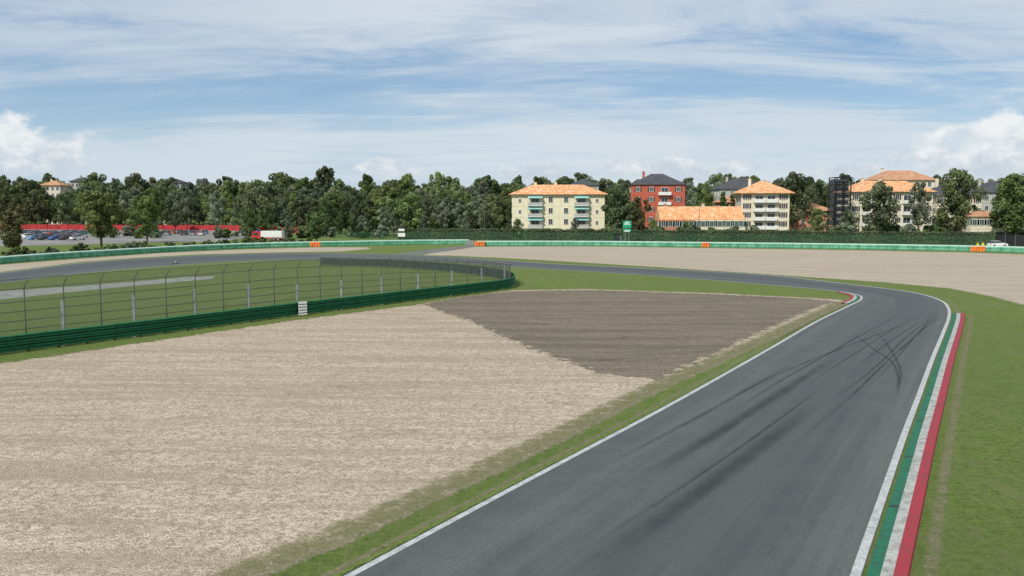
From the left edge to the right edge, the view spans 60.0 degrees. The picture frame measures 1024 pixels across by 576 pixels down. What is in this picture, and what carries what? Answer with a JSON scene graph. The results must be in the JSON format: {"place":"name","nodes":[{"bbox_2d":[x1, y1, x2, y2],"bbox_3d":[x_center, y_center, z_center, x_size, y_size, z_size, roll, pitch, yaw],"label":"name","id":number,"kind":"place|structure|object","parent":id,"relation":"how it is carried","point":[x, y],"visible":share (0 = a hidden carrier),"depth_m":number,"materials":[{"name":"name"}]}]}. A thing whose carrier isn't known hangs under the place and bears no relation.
{"place":"outdoors","nodes":[
{"label":"outdoors","id":0,"kind":"place"},
{"bbox_2d":[0,276,213,299],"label":"infield path","id":1,"kind":"structure","parent":0,"point":[17,294],"depth_m":102.97,"materials":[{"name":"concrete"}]},
{"bbox_2d":[396,246,477,253],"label":"service road","id":2,"kind":"structure","parent":0,"point":[438,250],"depth_m":191.55,"materials":[{"name":"asphalt"}]},
{"bbox_2d":[0,253,950,575],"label":"race track","id":3,"kind":"structure","parent":0,"point":[774,461],"depth_m":31.74,"materials":[{"name":"asphalt"}]},
{"bbox_2d":[3,253,950,575],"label":"track edge lines","id":4,"kind":"object","parent":3,"relation":"on","point":[867,541],"visible":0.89,"depth_m":32.33,"materials":[{"name":"white paint"}]},
{"bbox_2d":[0,218,1023,575],"bbox_3d":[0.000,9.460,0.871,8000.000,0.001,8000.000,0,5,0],"label":"ground","id":5,"kind":"structure","parent":0,"point":[978,526],"depth_m":54.89,"materials":[{"name":"green plant"}]},
{"bbox_2d":[0,210,25,247],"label":"deciduous tree","id":6,"kind":"object","parent":5,"relation":"on","point":[12,223],"visible":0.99,"depth_m":170.66,"materials":[{"name":"green plant"}]},
{"bbox_2d":[42,172,55,182],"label":"deciduous tree","id":7,"kind":"object","parent":5,"relation":"on","point":[47,177],"visible":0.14,"depth_m":445.58,"materials":[{"name":"green plant"}]},
{"bbox_2d":[41,185,70,223],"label":"walls","id":8,"kind":"structure","parent":5,"relation":"on","point":[54,191],"depth_m":437.52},
{"bbox_2d":[40,181,70,185],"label":"roof","id":9,"kind":"structure","parent":8,"relation":"on","point":[56,183],"depth_m":439.20,"materials":[{"name":"tile"}]},
{"bbox_2d":[46,187,69,223],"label":"windows","id":10,"kind":"structure","parent":8,"relation":"attached to","point":[52,188],"depth_m":437.58,"materials":[{"name":"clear glass"}]},
{"bbox_2d":[78,172,106,189],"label":"deciduous tree","id":11,"kind":"object","parent":5,"relation":"on","point":[93,176],"visible":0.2,"depth_m":444.20,"materials":[{"name":"green plant"}]},
{"bbox_2d":[73,191,129,247],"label":"deciduous tree","id":12,"kind":"object","parent":5,"relation":"on","point":[100,224],"visible":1,"depth_m":203.24,"materials":[{"name":"green plant"}]},
{"bbox_2d":[0,229,244,245],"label":"car park","id":13,"kind":"structure","parent":5,"relation":"on","point":[172,237],"depth_m":255.26,"materials":[{"name":"asphalt"}]},
{"bbox_2d":[37,234,52,239],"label":"parked car","id":14,"kind":"object","parent":13,"relation":"on","point":[42,236],"visible":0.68,"depth_m":250.62,"materials":[{"name":"paint"}]},
{"bbox_2d":[25,224,113,229],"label":"piers","id":15,"kind":"structure","parent":13,"relation":"on","point":[57,226],"depth_m":364.38,"materials":[{"name":"red paint"}]},
{"bbox_2d":[1,224,122,229],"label":"panels","id":16,"kind":"object","parent":15,"relation":"attached to","point":[54,226],"visible":0.53,"depth_m":364.56,"materials":[{"name":"red paint"}]},
{"bbox_2d":[69,235,85,239],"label":"parked car","id":17,"kind":"object","parent":13,"relation":"on","point":[75,237],"visible":1,"depth_m":250.80,"materials":[{"name":"paint"}]},
{"bbox_2d":[115,224,231,230],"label":"piers","id":18,"kind":"structure","parent":13,"relation":"on","point":[198,227],"depth_m":350.76,"materials":[{"name":"red paint"}]},
{"bbox_2d":[123,225,240,230],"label":"panels","id":19,"kind":"object","parent":18,"relation":"attached to","point":[201,227],"visible":0.55,"depth_m":351.01,"materials":[{"name":"red paint"}]},
{"bbox_2d":[123,208,139,225],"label":"deciduous tree","id":20,"kind":"object","parent":5,"relation":"on","point":[130,210],"visible":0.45,"depth_m":343.07,"materials":[{"name":"green plant"}]},
{"bbox_2d":[120,172,145,191],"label":"deciduous tree","id":21,"kind":"object","parent":5,"relation":"on","point":[131,182],"visible":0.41,"depth_m":445.03,"materials":[{"name":"green plant"}]},
{"bbox_2d":[130,196,161,241],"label":"deciduous tree","id":22,"kind":"object","parent":5,"relation":"on","point":[147,226],"visible":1,"depth_m":233.15,"materials":[{"name":"green plant"}]},
{"bbox_2d":[164,177,178,220],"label":"deciduous tree","id":23,"kind":"object","parent":5,"relation":"on","point":[170,179],"visible":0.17,"depth_m":445.68,"materials":[{"name":"green plant"}]},
{"bbox_2d":[168,206,183,230],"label":"deciduous tree","id":24,"kind":"object","parent":5,"relation":"on","point":[175,222],"visible":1,"depth_m":343.19,"materials":[{"name":"green plant"}]},
{"bbox_2d":[0,247,370,271],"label":"gravel trap","id":25,"kind":"object","parent":5,"relation":"on","point":[8,267],"visible":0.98,"depth_m":179.44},
{"bbox_2d":[207,190,227,225],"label":"deciduous tree","id":26,"kind":"object","parent":5,"relation":"on","point":[216,208],"visible":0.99,"depth_m":288.24,"materials":[{"name":"green plant"}]},
{"bbox_2d":[0,239,468,263],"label":"tyre wall","id":27,"kind":"structure","parent":5,"relation":"on","point":[55,255],"depth_m":192.42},
{"bbox_2d":[238,208,258,235],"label":"deciduous tree","id":28,"kind":"object","parent":5,"relation":"on","point":[249,215],"visible":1,"depth_m":260.56,"materials":[{"name":"green plant"}]},
{"bbox_2d":[0,254,512,353],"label":"catch fence","id":29,"kind":"object","parent":5,"relation":"on","point":[63,321],"visible":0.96,"depth_m":71.30,"materials":[{"name":"grey"}]},
{"bbox_2d":[0,258,514,352],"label":"green guard rail","id":30,"kind":"object","parent":5,"relation":"on","point":[35,340],"visible":0.85,"depth_m":71.77,"materials":[{"name":"metal"}]},
{"bbox_2d":[256,204,275,228],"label":"deciduous tree","id":31,"kind":"object","parent":5,"relation":"on","point":[268,216],"visible":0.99,"depth_m":298.12,"materials":[{"name":"green plant"}]},
{"bbox_2d":[252,230,283,240],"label":"truck","id":32,"kind":"object","parent":5,"relation":"on","point":[273,235],"visible":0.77,"depth_m":244.48,"materials":[{"name":"white metal"}]},
{"bbox_2d":[280,208,294,238],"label":"deciduous tree","id":33,"kind":"object","parent":5,"relation":"on","point":[287,213],"visible":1,"depth_m":260.99,"materials":[{"name":"green plant"}]},
{"bbox_2d":[298,301,306,315],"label":"white number board","id":34,"kind":"object","parent":5,"relation":"on","point":[302,308],"visible":1,"depth_m":76.91,"materials":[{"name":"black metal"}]},
{"bbox_2d":[0,171,631,227],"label":"distant woodland","id":35,"kind":"object","parent":5,"relation":"on","point":[27,200],"visible":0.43,"depth_m":407.41,"materials":[{"name":"green plant"}]},
{"bbox_2d":[305,211,327,240],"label":"deciduous tree","id":36,"kind":"object","parent":5,"relation":"on","point":[315,220],"visible":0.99,"depth_m":238.55,"materials":[{"name":"green plant"}]},
{"bbox_2d":[313,165,334,196],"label":"deciduous tree","id":37,"kind":"object","parent":5,"relation":"on","point":[324,175],"visible":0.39,"depth_m":444.85,"materials":[{"name":"green plant"}]},
{"bbox_2d":[358,174,376,193],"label":"deciduous tree","id":38,"kind":"object","parent":5,"relation":"on","point":[367,184],"visible":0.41,"depth_m":445.60,"materials":[{"name":"green plant"}]},
{"bbox_2d":[231,184,516,237],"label":"tree belt","id":39,"kind":"object","parent":5,"relation":"on","point":[391,210],"visible":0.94,"depth_m":293.15,"materials":[{"name":"green plant"}]},
{"bbox_2d":[398,226,405,239],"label":"marshal post","id":40,"kind":"object","parent":5,"relation":"on","point":[401,235],"visible":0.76,"depth_m":231.06,"materials":[{"name":"white metal"}]},
{"bbox_2d":[0,289,847,575],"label":"gravel trap","id":41,"kind":"object","parent":5,"relation":"on","point":[209,454],"visible":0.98,"depth_m":38.07,"materials":[{"name":"gravel"}]},
{"bbox_2d":[421,290,836,379],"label":"dark gravel area","id":42,"kind":"object","parent":41,"relation":"on","point":[657,335],"visible":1,"depth_m":73.42,"materials":[{"name":"gravel"}]},
{"bbox_2d":[436,176,460,195],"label":"deciduous tree","id":43,"kind":"object","parent":5,"relation":"on","point":[449,180],"visible":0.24,"depth_m":444.88,"materials":[{"name":"green plant"}]},
{"bbox_2d":[0,220,1023,255],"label":"shrub border","id":44,"kind":"object","parent":5,"relation":"on","point":[219,232],"visible":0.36,"depth_m":253.00,"materials":[{"name":"green plant"}]},
{"bbox_2d":[511,218,523,234],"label":"deciduous tree","id":45,"kind":"object","parent":5,"relation":"on","point":[517,223],"visible":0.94,"depth_m":248.96,"materials":[{"name":"green plant"}]},
{"bbox_2d":[531,176,545,184],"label":"deciduous tree","id":46,"kind":"object","parent":5,"relation":"on","point":[539,180],"visible":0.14,"depth_m":445.47,"materials":[{"name":"green plant"}]},
{"bbox_2d":[512,196,604,229],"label":"walls","id":47,"kind":"structure","parent":5,"relation":"on","point":[558,216],"depth_m":261.06,"materials":[{"name":"paint"}]},
{"bbox_2d":[509,185,607,194],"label":"roof","id":48,"kind":"structure","parent":47,"relation":"on","point":[558,190],"depth_m":261.87,"materials":[{"name":"tile"}]},
{"bbox_2d":[512,195,604,205],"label":"cornice and bands","id":49,"kind":"structure","parent":47,"relation":"attached to","point":[556,195],"depth_m":260.71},
{"bbox_2d":[528,195,588,227],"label":"balconies","id":50,"kind":"structure","parent":47,"relation":"attached to","point":[538,205],"depth_m":259.93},
{"bbox_2d":[518,197,604,224],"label":"windows","id":51,"kind":"structure","parent":47,"relation":"attached to","point":[550,211],"depth_m":260.97,"materials":[{"name":"grey glass"}]},
{"bbox_2d":[553,176,572,184],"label":"deciduous tree","id":52,"kind":"object","parent":5,"relation":"on","point":[562,180],"visible":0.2,"depth_m":445.32,"materials":[{"name":"green plant"}]},
{"bbox_2d":[570,218,578,229],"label":"deciduous tree","id":53,"kind":"object","parent":5,"relation":"on","point":[574,225],"visible":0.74,"depth_m":249.15,"materials":[{"name":"green plant"}]},
{"bbox_2d":[586,185,598,189],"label":"walls","id":54,"kind":"structure","parent":5,"relation":"on","point":[594,186],"depth_m":417.38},
{"bbox_2d":[569,179,599,185],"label":"roof","id":55,"kind":"structure","parent":54,"relation":"on","point":[583,182],"depth_m":418.41,"materials":[{"name":"tile"}]},
{"bbox_2d":[212,283,972,575],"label":"worn verge","id":56,"kind":"structure","parent":5,"relation":"on","point":[540,446],"depth_m":31.13,"materials":[{"name":"green plant"}]},
{"bbox_2d":[837,292,858,303],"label":"apex kerb","id":57,"kind":"structure","parent":56,"relation":"on","point":[853,298],"depth_m":91.21,"materials":[{"name":"green paint"}]},
{"bbox_2d":[601,184,634,228],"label":"deciduous tree","id":58,"kind":"object","parent":5,"relation":"on","point":[620,192],"visible":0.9,"depth_m":249.59,"materials":[{"name":"green plant"}]},
{"bbox_2d":[623,221,630,231],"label":"light panel sign","id":59,"kind":"object","parent":5,"relation":"on","point":[626,224],"visible":0.85,"depth_m":234.96,"materials":[{"name":"metal"}]},
{"bbox_2d":[624,196,651,229],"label":"deciduous tree","id":60,"kind":"object","parent":5,"relation":"on","point":[639,219],"visible":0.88,"depth_m":248.17,"materials":[{"name":"green plant"}]},
{"bbox_2d":[647,219,658,228],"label":"deciduous tree","id":61,"kind":"object","parent":5,"relation":"on","point":[653,222],"visible":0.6,"depth_m":261.12,"materials":[{"name":"green plant"}]},
{"bbox_2d":[334,231,994,245],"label":"green boundary fence","id":62,"kind":"object","parent":5,"relation":"on","point":[469,237],"visible":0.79,"depth_m":237.09,"materials":[{"name":"green"}]},
{"bbox_2d":[655,204,694,229],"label":"villa","id":63,"kind":"object","parent":5,"relation":"on","point":[670,217],"visible":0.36,"depth_m":262.63,"materials":[{"name":"orange tile"}]},
{"bbox_2d":[658,221,694,226],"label":"windows","id":64,"kind":"structure","parent":63,"relation":"in","point":[660,223],"depth_m":261.29,"materials":[{"name":"grey glass"}]},
{"bbox_2d":[399,228,995,244],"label":"boundary hedge","id":65,"kind":"object","parent":5,"relation":"on","point":[480,233],"visible":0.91,"depth_m":238.23,"materials":[{"name":"green plant"}]},
{"bbox_2d":[692,204,745,229],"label":"villa","id":66,"kind":"object","parent":5,"relation":"on","point":[721,217],"visible":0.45,"depth_m":262.13,"materials":[{"name":"orange tile"}]},
{"bbox_2d":[695,221,744,226],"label":"windows","id":67,"kind":"structure","parent":66,"relation":"in","point":[702,223],"depth_m":261.48,"materials":[{"name":"clear glass"}]},
{"bbox_2d":[423,246,1023,304],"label":"gravel trap","id":68,"kind":"object","parent":5,"relation":"on","point":[1000,276],"visible":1,"depth_m":150.67,"materials":[{"name":"gravel"}]},
{"bbox_2d":[711,189,736,200],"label":"walls","id":69,"kind":"structure","parent":5,"relation":"on","point":[728,192],"depth_m":328.24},
{"bbox_2d":[710,178,756,189],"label":"roof","id":70,"kind":"structure","parent":69,"relation":"on","point":[737,183],"depth_m":331.06,"materials":[{"name":"tile"}]},
{"bbox_2d":[719,192,728,205],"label":"conifer tree","id":71,"kind":"object","parent":5,"relation":"on","point":[722,199],"visible":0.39,"depth_m":297.81,"materials":[{"name":"green plant"}]},
{"bbox_2d":[482,241,1023,252],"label":"tyre wall","id":72,"kind":"structure","parent":5,"relation":"on","point":[780,245],"depth_m":203.55,"materials":[{"name":"rubber"}]},
{"bbox_2d":[780,171,817,229],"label":"deciduous tree","id":73,"kind":"object","parent":5,"relation":"on","point":[797,185],"visible":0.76,"depth_m":296.83,"materials":[{"name":"green plant"}]},
{"bbox_2d":[592,173,1023,227],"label":"town trees","id":74,"kind":"object","parent":5,"relation":"on","point":[699,194],"visible":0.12,"depth_m":410.83,"materials":[{"name":"green plant"}]},
{"bbox_2d":[789,212,831,231],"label":"walls","id":75,"kind":"structure","parent":5,"relation":"on","point":[798,225],"depth_m":299.33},
{"bbox_2d":[795,212,829,230],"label":"windows","id":76,"kind":"structure","parent":75,"relation":"attached to","point":[803,222],"depth_m":299.20,"materials":[{"name":"grey glass"}]},
{"bbox_2d":[798,203,827,210],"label":"roof","id":77,"kind":"structure","parent":75,"relation":"on","point":[817,206],"depth_m":300.14,"materials":[{"name":"tile"}]},
{"bbox_2d":[806,208,830,230],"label":"deciduous tree","id":78,"kind":"object","parent":5,"relation":"on","point":[817,221],"visible":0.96,"depth_m":260.23,"materials":[{"name":"green plant"}]},
{"bbox_2d":[827,177,851,229],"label":"steel lattice tower","id":79,"kind":"structure","parent":5,"relation":"on","point":[842,188],"depth_m":265.38,"materials":[{"name":"metal"}]},
{"bbox_2d":[839,210,857,231],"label":"deciduous tree","id":80,"kind":"object","parent":5,"relation":"on","point":[847,218],"visible":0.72,"depth_m":260.09,"materials":[{"name":"green plant"}]},
{"bbox_2d":[858,180,901,230],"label":"deciduous tree","id":81,"kind":"object","parent":5,"relation":"on","point":[883,214],"visible":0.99,"depth_m":245.65,"materials":[{"name":"green plant"}]},
{"bbox_2d":[864,168,934,188],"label":"tall villa","id":82,"kind":"object","parent":5,"relation":"on","point":[911,176],"visible":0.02,"depth_m":319.25,"materials":[{"name":"orange tile"}]},
{"bbox_2d":[866,313,964,575],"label":"exit kerb","id":83,"kind":"structure","parent":5,"relation":"on","point":[893,552],"depth_m":30.86,"materials":[{"name":"green paint"}]},
{"bbox_2d":[906,182,932,229],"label":"deciduous tree","id":84,"kind":"object","parent":5,"relation":"on","point":[918,209],"visible":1,"depth_m":248.46,"materials":[{"name":"green plant"}]},
{"bbox_2d":[930,207,950,228],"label":"deciduous tree","id":85,"kind":"object","parent":5,"relation":"on","point":[943,225],"visible":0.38,"depth_m":260.52,"materials":[{"name":"green plant"}]},
{"bbox_2d":[931,178,981,227],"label":"slate roof villa","id":86,"kind":"object","parent":5,"relation":"on","point":[938,189],"visible":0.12,"depth_m":284.35,"materials":[{"name":"white stone"}]},
{"bbox_2d":[932,198,980,222],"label":"windows","id":87,"kind":"structure","parent":86,"relation":"in","point":[934,199],"depth_m":283.84,"materials":[{"name":"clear glass"}]},
{"bbox_2d":[935,168,986,231],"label":"deciduous tree","id":88,"kind":"object","parent":5,"relation":"on","point":[958,204],"visible":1,"depth_m":247.10,"materials":[{"name":"green plant"}]},
{"bbox_2d":[971,246,984,251],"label":"orange tyre stack","id":89,"kind":"object","parent":5,"relation":"on","point":[977,248],"visible":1,"depth_m":186.57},
{"bbox_2d":[958,218,1006,232],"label":"walls","id":90,"kind":"structure","parent":5,"relation":"on","point":[977,228],"depth_m":244.55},
{"bbox_2d":[964,210,995,216],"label":"roof","id":91,"kind":"structure","parent":90,"relation":"on","point":[981,213],"depth_m":245.65,"materials":[{"name":"tile"}]},
{"bbox_2d":[959,219,1006,234],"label":"windows","id":92,"kind":"structure","parent":90,"relation":"attached to","point":[980,222],"depth_m":244.34,"materials":[{"name":"grey glass"}]},
{"bbox_2d":[971,178,1003,210],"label":"slate roof villa","id":93,"kind":"object","parent":5,"relation":"on","point":[990,187],"visible":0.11,"depth_m":298.77,"materials":[{"name":"white stone"}]},
{"bbox_2d":[987,241,1007,245],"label":"white car","id":94,"kind":"object","parent":5,"relation":"on","point":[995,243],"visible":0.81,"depth_m":207.15,"materials":[{"name":"paint"}]},
{"bbox_2d":[988,173,1023,234],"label":"deciduous tree","id":95,"kind":"object","parent":5,"relation":"on","point":[1010,192],"visible":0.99,"depth_m":237.61,"materials":[{"name":"green plant"}]},
{"bbox_2d":[995,233,1023,245],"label":"dark screen fence","id":96,"kind":"object","parent":5,"relation":"on","point":[1014,240],"visible":0.78,"depth_m":214.22,"materials":[{"name":"fabric"}]},
{"bbox_2d":[0,0,1023,207],"label":"sky","id":97,"kind":"structure","parent":0,"point":[184,90],"materials":[{"name":"blue"}]},
{"bbox_2d":[613,233,621,240],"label":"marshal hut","id":98,"kind":"object","parent":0,"point":[617,236],"visible":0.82,"depth_m":234.63,"materials":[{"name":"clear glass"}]},
{"bbox_2d":[630,186,684,226],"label":"walls","id":99,"kind":"structure","parent":0,"point":[644,193],"depth_m":298.59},
{"bbox_2d":[630,187,681,227],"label":"windows","id":100,"kind":"structure","parent":99,"relation":"attached to","point":[663,189],"depth_m":298.42,"materials":[{"name":"grey glass"}]},
{"bbox_2d":[628,174,686,185],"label":"roof","id":101,"kind":"structure","parent":99,"relation":"on","point":[656,179],"depth_m":299.69,"materials":[{"name":"tile"}]},
{"bbox_2d":[658,192,670,204],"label":"balconies","id":102,"kind":"structure","parent":99,"relation":"attached to","point":[664,193],"depth_m":296.97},
{"bbox_2d":[735,194,789,230],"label":"walls","id":103,"kind":"structure","parent":0,"point":[765,213],"depth_m":266.98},
{"bbox_2d":[736,194,787,231],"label":"windows","id":104,"kind":"structure","parent":103,"relation":"attached to","point":[781,206],"depth_m":266.99,"materials":[{"name":"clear glass"}]},
{"bbox_2d":[735,193,789,220],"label":"cornice and bands","id":105,"kind":"structure","parent":103,"relation":"attached to","point":[763,193],"depth_m":266.71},
{"bbox_2d":[731,181,794,193],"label":"roof","id":106,"kind":"structure","parent":103,"relation":"on","point":[762,187],"depth_m":267.69,"materials":[{"name":"tile"}]},
{"bbox_2d":[753,199,777,229],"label":"balconies","id":107,"kind":"structure","parent":103,"relation":"attached to","point":[766,210],"depth_m":265.80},
{"bbox_2d":[836,192,932,231],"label":"walls","id":108,"kind":"structure","parent":0,"point":[860,227],"depth_m":273.94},
{"bbox_2d":[837,194,931,231],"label":"windows","id":109,"kind":"structure","parent":108,"relation":"attached to","point":[896,196],"depth_m":273.90,"materials":[{"name":"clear glass"}]},
{"bbox_2d":[833,181,936,192],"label":"roof","id":110,"kind":"structure","parent":108,"relation":"on","point":[898,186],"depth_m":275.58,"materials":[{"name":"tile"}]},
{"bbox_2d":[837,192,933,225],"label":"cornice and bands","id":111,"kind":"structure","parent":108,"relation":"attached to","point":[886,203],"depth_m":273.58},
{"bbox_2d":[861,200,912,225],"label":"balconies","id":112,"kind":"structure","parent":108,"relation":"attached to","point":[903,213],"depth_m":272.80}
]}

